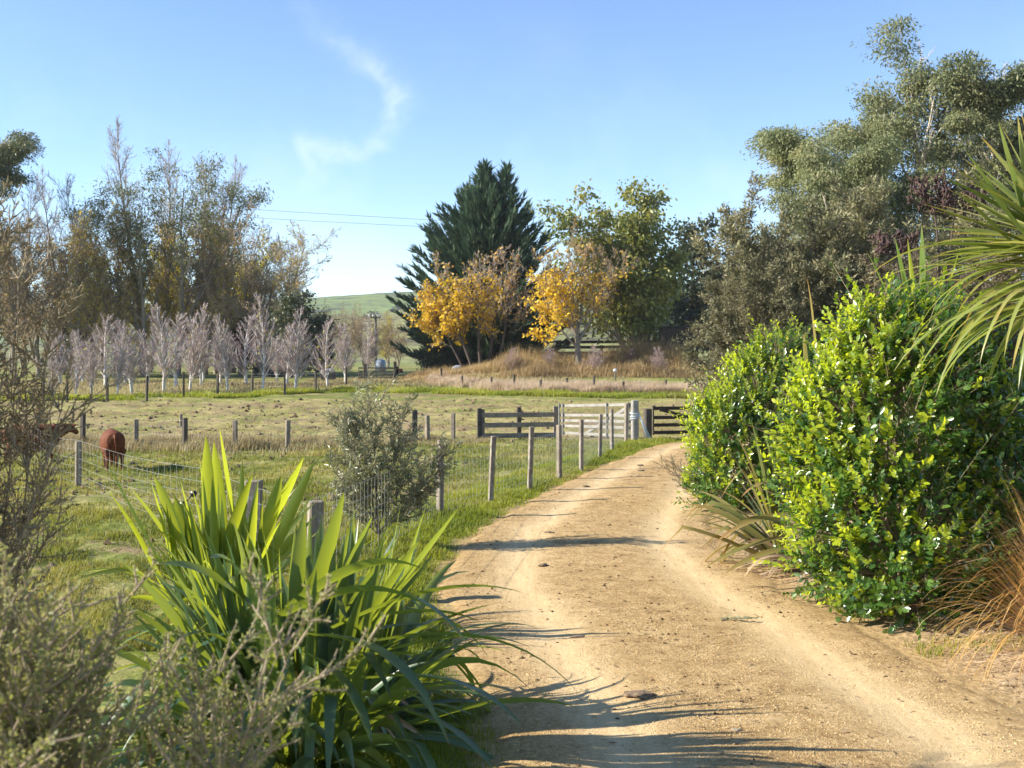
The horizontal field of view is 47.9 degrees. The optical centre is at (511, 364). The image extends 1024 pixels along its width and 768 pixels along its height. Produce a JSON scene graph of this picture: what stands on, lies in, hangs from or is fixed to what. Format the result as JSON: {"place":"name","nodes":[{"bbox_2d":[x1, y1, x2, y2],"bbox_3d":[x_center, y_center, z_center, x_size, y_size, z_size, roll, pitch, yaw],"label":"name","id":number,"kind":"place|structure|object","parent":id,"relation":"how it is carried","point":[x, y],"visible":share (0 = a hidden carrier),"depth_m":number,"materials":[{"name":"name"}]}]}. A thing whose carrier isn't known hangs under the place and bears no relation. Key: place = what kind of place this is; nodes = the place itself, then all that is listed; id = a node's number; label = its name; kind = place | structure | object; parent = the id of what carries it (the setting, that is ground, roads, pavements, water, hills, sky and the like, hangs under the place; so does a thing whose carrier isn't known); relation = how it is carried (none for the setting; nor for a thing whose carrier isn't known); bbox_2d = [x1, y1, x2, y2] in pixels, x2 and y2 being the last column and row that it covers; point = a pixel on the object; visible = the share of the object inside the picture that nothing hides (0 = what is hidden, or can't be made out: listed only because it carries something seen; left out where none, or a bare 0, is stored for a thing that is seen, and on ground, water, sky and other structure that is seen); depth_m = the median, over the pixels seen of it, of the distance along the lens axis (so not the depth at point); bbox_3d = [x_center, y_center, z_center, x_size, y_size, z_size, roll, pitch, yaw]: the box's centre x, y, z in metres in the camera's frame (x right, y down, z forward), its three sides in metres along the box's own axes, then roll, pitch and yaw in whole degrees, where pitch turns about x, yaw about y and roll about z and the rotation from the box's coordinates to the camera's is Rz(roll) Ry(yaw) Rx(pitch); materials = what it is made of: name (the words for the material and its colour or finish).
{"place":"outdoors","nodes":[
{"label":"outdoors","id":0,"kind":"place"},
{"bbox_2d":[0,426,498,458],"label":"dry grass","id":1,"kind":"structure","parent":0,"point":[144,443],"depth_m":29.38,"materials":[{"name":"brown plant"}]},
{"bbox_2d":[0,285,690,346],"bbox_3d":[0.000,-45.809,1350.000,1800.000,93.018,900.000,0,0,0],"label":"hill","id":2,"kind":"structure","parent":0,"point":[376,302],"depth_m":1189.35,"materials":[{"name":"plant"}]},
{"bbox_2d":[2,399,692,445],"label":"grazed grass","id":3,"kind":"structure","parent":0,"point":[465,420],"depth_m":45.86,"materials":[{"name":"plant"}]},
{"bbox_2d":[0,290,722,362],"bbox_3d":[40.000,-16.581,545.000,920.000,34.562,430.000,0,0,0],"label":"hill","id":4,"kind":"structure","parent":0,"point":[397,319],"depth_m":397.94,"materials":[{"name":"plant"}]},
{"bbox_2d":[0,363,1023,767],"bbox_3d":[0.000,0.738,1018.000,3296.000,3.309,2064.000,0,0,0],"label":"ground","id":5,"kind":"structure","parent":0,"point":[950,671],"depth_m":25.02,"materials":[{"name":"plant"}]},
{"bbox_2d":[0,128,45,243],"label":"gum tree","id":6,"kind":"object","parent":5,"relation":"on","point":[13,153],"visible":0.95,"depth_m":99.26,"materials":[{"name":"green plant"}]},
{"bbox_2d":[0,174,46,374],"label":"poplar tree","id":7,"kind":"object","parent":5,"relation":"on","point":[29,234],"visible":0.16,"depth_m":102.72,"materials":[{"name":"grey plant"}]},
{"bbox_2d":[0,212,64,375],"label":"willow tree","id":8,"kind":"object","parent":5,"relation":"on","point":[9,305],"visible":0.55,"depth_m":94.61,"materials":[{"name":"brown plant"}]},
{"bbox_2d":[0,423,78,459],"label":"cow","id":9,"kind":"object","parent":5,"relation":"on","point":[40,428],"visible":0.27,"depth_m":24.54},
{"bbox_2d":[31,164,74,374],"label":"poplar tree","id":10,"kind":"object","parent":5,"relation":"on","point":[45,204],"visible":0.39,"depth_m":103.96,"materials":[{"name":"grey plant"}]},
{"bbox_2d":[34,328,74,382],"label":"birch tree","id":11,"kind":"object","parent":5,"relation":"on","point":[58,355],"visible":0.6,"depth_m":79.93,"materials":[{"name":"grey plant"}]},
{"bbox_2d":[0,206,114,376],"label":"willow tree","id":12,"kind":"object","parent":5,"relation":"on","point":[51,287],"visible":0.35,"depth_m":97.91,"materials":[{"name":"brown plant"}]},
{"bbox_2d":[0,176,120,725],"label":"brown shrub","id":13,"kind":"object","parent":5,"relation":"on","point":[21,534],"visible":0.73,"depth_m":5.49,"materials":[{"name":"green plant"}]},
{"bbox_2d":[62,329,90,393],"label":"birch tree","id":14,"kind":"object","parent":5,"relation":"on","point":[76,348],"visible":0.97,"depth_m":59.75,"materials":[{"name":"grey plant"}]},
{"bbox_2d":[44,170,108,374],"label":"poplar tree","id":15,"kind":"object","parent":5,"relation":"on","point":[67,206],"visible":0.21,"depth_m":101.55,"materials":[{"name":"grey plant"}]},
{"bbox_2d":[56,209,116,375],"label":"poplar tree","id":16,"kind":"object","parent":5,"relation":"on","point":[79,312],"visible":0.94,"depth_m":94.78,"materials":[{"name":"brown plant"}]},
{"bbox_2d":[78,332,110,390],"bbox_3d":[-22.237,-0.022,61.225,1.499,3.635,1.266,0,0,33],"label":"birch tree","id":17,"kind":"object","parent":5,"relation":"on","point":[92,373],"visible":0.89,"depth_m":61.22,"materials":[{"name":"grey plant"}]},
{"bbox_2d":[74,312,132,384],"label":"birch tree","id":18,"kind":"object","parent":5,"relation":"on","point":[102,369],"visible":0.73,"depth_m":74.94,"materials":[{"name":"grey plant"}]},
{"bbox_2d":[78,201,138,374],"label":"poplar tree","id":19,"kind":"object","parent":5,"relation":"on","point":[116,304],"visible":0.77,"depth_m":96.53,"materials":[{"name":"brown plant"}]},
{"bbox_2d":[100,428,125,470],"bbox_3d":[-8.264,1.761,23.787,0.500,0.888,1.645,0,0,-24],"label":"cow","id":20,"kind":"object","parent":5,"relation":"on","point":[111,440],"visible":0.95,"depth_m":23.17},
{"bbox_2d":[104,326,134,394],"bbox_3d":[-20.907,-0.157,61.407,1.450,3.934,1.577,0,0,7],"label":"birch tree","id":21,"kind":"object","parent":5,"relation":"on","point":[119,362],"visible":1,"depth_m":61.40,"materials":[{"name":"grey plant"}]},
{"bbox_2d":[101,320,146,393],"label":"birch tree","id":22,"kind":"object","parent":5,"relation":"on","point":[133,375],"visible":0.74,"depth_m":65.47,"materials":[{"name":"grey plant"}]},
{"bbox_2d":[57,167,201,375],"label":"gum tree","id":23,"kind":"object","parent":5,"relation":"on","point":[98,217],"visible":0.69,"depth_m":97.39,"materials":[{"name":"green plant"}]},
{"bbox_2d":[102,115,169,374],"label":"poplar tree","id":24,"kind":"object","parent":5,"relation":"on","point":[138,308],"visible":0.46,"depth_m":100.10,"materials":[{"name":"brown plant"}]},
{"bbox_2d":[132,328,160,382],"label":"birch tree","id":25,"kind":"object","parent":5,"relation":"on","point":[149,364],"visible":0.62,"depth_m":80.67,"materials":[{"name":"grey plant"}]},
{"bbox_2d":[110,238,194,371],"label":"willow tree","id":26,"kind":"object","parent":5,"relation":"on","point":[146,304],"visible":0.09,"depth_m":113.79,"materials":[{"name":"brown plant"}]},
{"bbox_2d":[137,138,189,374],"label":"poplar tree","id":27,"kind":"object","parent":5,"relation":"on","point":[167,305],"visible":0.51,"depth_m":104.41,"materials":[{"name":"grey plant"}]},
{"bbox_2d":[23,420,306,574],"bbox_3d":[-7.395,1.740,19.475,0.730,1.124,20.951,0,0,-33],"label":"wire fence","id":28,"kind":"object","parent":5,"relation":"on","point":[79,468],"visible":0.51,"depth_m":15.72,"materials":[{"name":"grey metal"}]},
{"bbox_2d":[140,311,190,385],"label":"birch tree","id":29,"kind":"object","parent":5,"relation":"on","point":[180,333],"visible":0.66,"depth_m":75.52,"materials":[{"name":"grey plant"}]},
{"bbox_2d":[144,303,193,391],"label":"birch tree","id":30,"kind":"object","parent":5,"relation":"on","point":[164,353],"visible":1,"depth_m":66.93,"materials":[{"name":"grey plant"}]},
{"bbox_2d":[147,233,227,372],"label":"willow tree","id":31,"kind":"object","parent":5,"relation":"on","point":[176,291],"visible":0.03,"depth_m":111.89,"materials":[{"name":"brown plant"}]},
{"bbox_2d":[17,364,366,402],"bbox_3d":[-13.826,0.930,67.803,7.084,2.010,31.939,0,0,24],"label":"wire fence","id":32,"kind":"object","parent":5,"relation":"on","point":[217,384],"visible":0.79,"depth_m":62.05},
{"bbox_2d":[112,145,274,375],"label":"gum tree","id":33,"kind":"object","parent":5,"relation":"on","point":[183,241],"visible":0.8,"depth_m":99.74,"materials":[{"name":"green plant"}]},
{"bbox_2d":[173,312,213,388],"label":"birch tree","id":34,"kind":"object","parent":5,"relation":"on","point":[194,360],"visible":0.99,"depth_m":69.23,"materials":[{"name":"grey plant"}]},
{"bbox_2d":[0,521,388,767],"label":"twiggy shrub","id":35,"kind":"object","parent":5,"relation":"on","point":[39,740],"visible":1,"depth_m":2.90,"materials":[{"name":"green plant"}]},
{"bbox_2d":[179,301,215,385],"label":"birch tree","id":36,"kind":"object","parent":5,"relation":"on","point":[202,317],"visible":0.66,"depth_m":74.05,"materials":[{"name":"grey plant"}]},
{"bbox_2d":[170,154,245,374],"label":"poplar tree","id":37,"kind":"object","parent":5,"relation":"on","point":[201,252],"visible":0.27,"depth_m":103.19,"materials":[{"name":"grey plant"}]},
{"bbox_2d":[203,313,235,389],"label":"birch tree","id":38,"kind":"object","parent":5,"relation":"on","point":[227,361],"visible":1,"depth_m":67.53,"materials":[{"name":"grey plant"}]},
{"bbox_2d":[191,155,247,373],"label":"poplar tree","id":39,"kind":"object","parent":5,"relation":"on","point":[233,215],"visible":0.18,"depth_m":107.51,"materials":[{"name":"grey plant"}]},
{"bbox_2d":[200,228,241,373],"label":"poplar tree","id":40,"kind":"object","parent":5,"relation":"on","point":[222,278],"visible":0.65,"depth_m":98.01,"materials":[{"name":"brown plant"}]},
{"bbox_2d":[60,431,388,638],"bbox_3d":[-2.244,1.403,9.210,2.616,1.801,2.300,0,0,-25],"label":"flax plant","id":41,"kind":"object","parent":5,"relation":"on","point":[189,533],"visible":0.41,"depth_m":9.01,"materials":[{"name":"green plant"}]},
{"bbox_2d":[163,198,301,375],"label":"willow tree","id":42,"kind":"object","parent":5,"relation":"on","point":[247,282],"visible":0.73,"depth_m":98.23,"materials":[{"name":"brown plant"}]},
{"bbox_2d":[214,313,268,383],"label":"birch tree","id":43,"kind":"object","parent":5,"relation":"on","point":[245,354],"visible":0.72,"depth_m":77.69,"materials":[{"name":"grey plant"}]},
{"bbox_2d":[211,300,280,375],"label":"evergreen bush","id":44,"kind":"object","parent":5,"relation":"on","point":[256,370],"visible":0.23,"depth_m":99.75,"materials":[{"name":"green plant"}]},
{"bbox_2d":[39,410,454,450],"bbox_3d":[-7.689,1.767,30.357,12.943,1.047,2.973,0,0,-11],"label":"wire fence","id":45,"kind":"object","parent":5,"relation":"on","point":[184,427],"visible":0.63,"depth_m":29.74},
{"bbox_2d":[229,226,286,372],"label":"willow tree","id":46,"kind":"object","parent":5,"relation":"on","point":[242,298],"visible":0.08,"depth_m":114.54,"materials":[{"name":"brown plant"}]},
{"bbox_2d":[244,292,286,389],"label":"birch tree","id":47,"kind":"object","parent":5,"relation":"on","point":[259,316],"visible":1,"depth_m":67.78,"materials":[{"name":"grey plant"}]},
{"bbox_2d":[224,219,342,376],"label":"willow tree","id":48,"kind":"object","parent":5,"relation":"on","point":[293,284],"visible":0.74,"depth_m":97.20,"materials":[{"name":"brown plant"}]},
{"bbox_2d":[267,321,311,383],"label":"birch tree","id":49,"kind":"object","parent":5,"relation":"on","point":[287,370],"visible":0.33,"depth_m":75.47,"materials":[{"name":"grey plant"}]},
{"bbox_2d":[277,305,319,388],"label":"birch tree","id":50,"kind":"object","parent":5,"relation":"on","point":[298,347],"visible":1,"depth_m":68.44,"materials":[{"name":"grey plant"}]},
{"bbox_2d":[259,289,339,377],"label":"evergreen bush","id":51,"kind":"object","parent":5,"relation":"on","point":[316,324],"visible":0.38,"depth_m":93.56,"materials":[{"name":"green plant"}]},
{"bbox_2d":[0,365,625,396],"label":"rough grass","id":52,"kind":"structure","parent":5,"relation":"on","point":[269,384],"depth_m":74.68,"materials":[{"name":"green plant"}]},
{"bbox_2d":[58,493,579,767],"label":"flax plant","id":53,"kind":"object","parent":5,"relation":"on","point":[381,676],"visible":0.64,"depth_m":6.26,"materials":[{"name":"green plant"}]},
{"bbox_2d":[308,318,343,386],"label":"birch tree","id":54,"kind":"object","parent":5,"relation":"on","point":[326,356],"visible":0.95,"depth_m":74.25,"materials":[{"name":"grey plant"}]},
{"bbox_2d":[0,383,666,400],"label":"lush grass","id":55,"kind":"structure","parent":5,"relation":"on","point":[439,390],"depth_m":62.82,"materials":[{"name":"plant"}]},
{"bbox_2d":[329,323,356,381],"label":"birch tree","id":56,"kind":"object","parent":5,"relation":"on","point":[343,346],"visible":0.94,"depth_m":79.61,"materials":[{"name":"grey plant"}]},
{"bbox_2d":[1,398,693,582],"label":"soil clods","id":57,"kind":"object","parent":5,"relation":"on","point":[107,541],"visible":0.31,"depth_m":40.91,"materials":[{"name":"soil"}]},
{"bbox_2d":[341,309,388,363],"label":"willow tree","id":58,"kind":"object","parent":5,"relation":"on","point":[356,336],"visible":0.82,"depth_m":120.06,"materials":[{"name":"brown plant"}]},
{"bbox_2d":[356,317,382,376],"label":"birch tree","id":59,"kind":"object","parent":5,"relation":"on","point":[370,351],"visible":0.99,"depth_m":87.98,"materials":[{"name":"grey plant"}]},
{"bbox_2d":[320,362,463,539],"bbox_3d":[-1.482,1.017,13.782,1.493,2.206,1.229,0,0,-33],"label":"olive tree","id":60,"kind":"object","parent":5,"relation":"on","point":[371,465],"visible":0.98,"depth_m":13.69,"materials":[{"name":"green plant"}]},
{"bbox_2d":[373,314,410,368],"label":"willow tree","id":61,"kind":"object","parent":5,"relation":"on","point":[401,341],"visible":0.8,"depth_m":124.47,"materials":[{"name":"brown plant"}]},
{"bbox_2d":[406,335,458,372],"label":"evergreen bush","id":62,"kind":"object","parent":5,"relation":"on","point":[438,359],"visible":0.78,"depth_m":97.64,"materials":[{"name":"green plant"}]},
{"bbox_2d":[224,435,683,767],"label":"verge grass","id":63,"kind":"structure","parent":5,"relation":"on","point":[463,520],"depth_m":14.36,"materials":[{"name":"plant"}]},
{"bbox_2d":[442,333,488,366],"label":"evergreen bush","id":64,"kind":"object","parent":5,"relation":"on","point":[463,358],"visible":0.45,"depth_m":98.51,"materials":[{"name":"green plant"}]},
{"bbox_2d":[307,404,634,559],"bbox_3d":[0.671,1.688,22.109,0.785,1.220,23.726,0,0,14],"label":"wire fence","id":65,"kind":"object","parent":5,"relation":"on","point":[317,508],"visible":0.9,"depth_m":19.95,"materials":[{"name":"wood"}]},
{"bbox_2d":[403,244,551,367],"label":"maple tree","id":66,"kind":"object","parent":5,"relation":"on","point":[431,306],"visible":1,"depth_m":91.73,"materials":[{"name":"yellow plant"}]},
{"bbox_2d":[385,157,587,368],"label":"cypress tree","id":67,"kind":"object","parent":5,"relation":"on","point":[488,219],"visible":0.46,"depth_m":100.01,"materials":[{"name":"green plant"}]},
{"bbox_2d":[477,406,557,438],"bbox_3d":[0.176,1.774,33.917,2.620,1.080,0.282,0,0,-22],"label":"rail fence","id":68,"kind":"object","parent":5,"relation":"on","point":[482,415],"visible":0.84,"depth_m":33.76,"materials":[{"name":"wood"}]},
{"bbox_2d":[491,329,544,358],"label":"evergreen bush","id":69,"kind":"object","parent":5,"relation":"on","point":[518,339],"visible":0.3,"depth_m":98.55,"materials":[{"name":"green plant"}]},
{"bbox_2d":[387,332,720,382],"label":"bank weeds","id":70,"kind":"object","parent":5,"relation":"on","point":[641,367],"visible":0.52,"depth_m":86.60,"materials":[{"name":"plant"}]},
{"bbox_2d":[521,214,640,363],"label":"maple tree","id":71,"kind":"object","parent":5,"relation":"on","point":[557,293],"visible":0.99,"depth_m":87.86,"materials":[{"name":"yellow plant"}]},
{"bbox_2d":[555,340,658,357],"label":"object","id":72,"kind":"structure","parent":5,"relation":"on","point":[600,347],"depth_m":96.84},
{"bbox_2d":[528,175,695,350],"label":"broadleaf tree","id":73,"kind":"object","parent":5,"relation":"on","point":[646,291],"visible":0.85,"depth_m":91.92,"materials":[{"name":"green plant"}]},
{"bbox_2d":[630,400,650,439],"bbox_3d":[3.716,1.661,33.499,0.633,1.250,0.294,0,0,37],"label":"gate post","id":74,"kind":"object","parent":5,"relation":"on","point":[635,414],"visible":0.94,"depth_m":33.51,"materials":[{"name":"white wood"}]},
{"bbox_2d":[558,402,630,437],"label":"farm gate","id":75,"kind":"structure","parent":74,"relation":"attached to","point":[593,427],"depth_m":35.46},
{"bbox_2d":[658,326,698,359],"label":"timber hut","id":76,"kind":"object","parent":5,"relation":"on","point":[674,331],"visible":0.3,"depth_m":90.97,"materials":[{"name":"wood"}]},
{"bbox_2d":[653,211,739,354],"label":"dark tree","id":77,"kind":"object","parent":5,"relation":"on","point":[694,300],"visible":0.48,"depth_m":104.92,"materials":[{"name":"green plant"}]},
{"bbox_2d":[652,406,743,434],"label":"farm gate","id":78,"kind":"structure","parent":5,"relation":"on","point":[666,409],"depth_m":37.17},
{"bbox_2d":[659,280,816,582],"bbox_3d":[2.262,0.842,12.198,1.721,3.504,2.004,0,0,-30],"label":"flax plant","id":79,"kind":"object","parent":5,"relation":"on","point":[754,536],"visible":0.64,"depth_m":12.13,"materials":[{"name":"green plant"}]},
{"bbox_2d":[465,451,1010,767],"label":"dark crumbs","id":80,"kind":"object","parent":5,"relation":"on","point":[715,713],"visible":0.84,"depth_m":9.61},
{"bbox_2d":[669,308,861,514],"bbox_3d":[3.956,0.748,17.582,3.168,3.260,2.714,0,0,0],"label":"hedge shrub","id":81,"kind":"object","parent":5,"relation":"on","point":[718,412],"visible":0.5,"depth_m":16.99,"materials":[{"name":"green plant"}]},
{"bbox_2d":[683,253,847,433],"bbox_3d":[8.695,-0.530,37.599,5.676,6.195,6.102,0,0,0],"label":"manuka tree","id":82,"kind":"object","parent":5,"relation":"on","point":[733,322],"visible":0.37,"depth_m":36.76,"materials":[{"name":"green plant"}]},
{"bbox_2d":[688,209,862,383],"bbox_3d":[11.296,-1.524,43.106,8.000,8.123,7.442,0,0,-28],"label":"manuka tree","id":83,"kind":"object","parent":5,"relation":"on","point":[758,234],"depth_m":43.07,"materials":[{"name":"green plant"}]},
{"bbox_2d":[671,169,881,393],"bbox_3d":[10.307,-1.813,40.298,8.759,9.379,8.425,0,0,-25],"label":"manuka tree","id":84,"kind":"object","parent":5,"relation":"on","point":[751,255],"visible":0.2,"depth_m":39.27,"materials":[{"name":"green plant"}]},
{"bbox_2d":[740,119,919,246],"bbox_3d":[17.932,-6.123,64.295,10.281,15.895,7.832,0,0,5],"label":"gum tree","id":85,"kind":"object","parent":5,"relation":"on","point":[779,146],"visible":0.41,"depth_m":64.71,"materials":[{"name":"green plant"}]},
{"bbox_2d":[744,132,920,262],"bbox_3d":[15.684,-4.630,56.810,8.454,13.069,6.440,0,0,19],"label":"gum tree","id":86,"kind":"object","parent":5,"relation":"on","point":[872,161],"visible":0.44,"depth_m":55.19,"materials":[{"name":"green plant"}]},
{"bbox_2d":[713,511,1023,715],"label":"straw litter","id":87,"kind":"object","parent":5,"relation":"on","point":[1002,683],"visible":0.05,"depth_m":9.19,"materials":[{"name":"plant"}]},
{"bbox_2d":[720,504,1022,658],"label":"weed grass","id":88,"kind":"structure","parent":5,"relation":"on","point":[933,644],"depth_m":8.94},
{"bbox_2d":[728,254,1023,639],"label":"hedge shrub","id":89,"kind":"object","parent":5,"relation":"on","point":[859,358],"visible":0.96,"depth_m":9.71,"materials":[{"name":"green plant"}]},
{"bbox_2d":[789,168,987,534],"bbox_3d":[4.307,0.155,12.681,2.696,4.674,2.501,0,0,0],"label":"flax plant","id":90,"kind":"object","parent":5,"relation":"on","point":[943,193],"visible":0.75,"depth_m":12.78,"materials":[{"name":"green plant"}]},
{"bbox_2d":[803,14,1020,255],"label":"gum tree","id":91,"kind":"object","parent":5,"relation":"on","point":[908,130],"visible":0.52,"depth_m":65.52,"materials":[{"name":"green plant"}]},
{"bbox_2d":[801,166,1023,409],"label":"manuka tree","id":92,"kind":"object","parent":5,"relation":"on","point":[867,218],"visible":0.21,"depth_m":38.86,"materials":[{"name":"green plant"}]},
{"bbox_2d":[850,244,1023,432],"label":"manuka tree","id":93,"kind":"object","parent":5,"relation":"on","point":[1002,276],"visible":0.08,"depth_m":34.39,"materials":[{"name":"green plant"}]},
{"bbox_2d":[859,245,1023,441],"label":"manuka tree","id":94,"kind":"object","parent":5,"relation":"on","point":[915,264],"visible":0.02,"depth_m":32.51,"materials":[{"name":"green plant"}]},
{"bbox_2d":[860,114,1023,397],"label":"cabbage tree","id":95,"kind":"object","parent":5,"relation":"on","point":[1000,247],"visible":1,"depth_m":8.54,"materials":[{"name":"plant"}]},
{"bbox_2d":[872,478,1023,690],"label":"sedge tussock","id":96,"kind":"object","parent":5,"relation":"on","point":[1018,596],"visible":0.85,"depth_m":8.78,"materials":[{"name":"plant"}]},
{"bbox_2d":[913,63,1023,259],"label":"gum tree","id":97,"kind":"object","parent":5,"relation":"on","point":[989,154],"visible":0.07,"depth_m":73.01,"materials":[{"name":"green plant"}]},
{"bbox_2d":[914,48,1023,275],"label":"gum tree","id":98,"kind":"object","parent":5,"relation":"on","point":[976,106],"visible":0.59,"depth_m":62.71,"materials":[{"name":"green plant"}]},
{"bbox_2d":[0,0,1023,307],"label":"sky","id":99,"kind":"structure","parent":0,"point":[380,109],"materials":[{"name":"blue"}]},
{"bbox_2d":[425,370,706,393],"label":"pale grass","id":100,"kind":"structure","parent":0,"point":[601,386],"depth_m":67.61,"materials":[{"name":"plant"}]},
{"bbox_2d":[512,388,708,398],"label":"grass","id":101,"kind":"structure","parent":0,"point":[674,394],"depth_m":61.61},
{"bbox_2d":[435,439,1023,767],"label":"driveway","id":102,"kind":"structure","parent":0,"point":[538,587],"depth_m":8.45,"materials":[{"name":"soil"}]},
{"bbox_2d":[458,448,1023,767],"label":"loose grit","id":103,"kind":"object","parent":102,"relation":"on","point":[777,729],"visible":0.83,"depth_m":8.21,"materials":[{"name":"gravel"}]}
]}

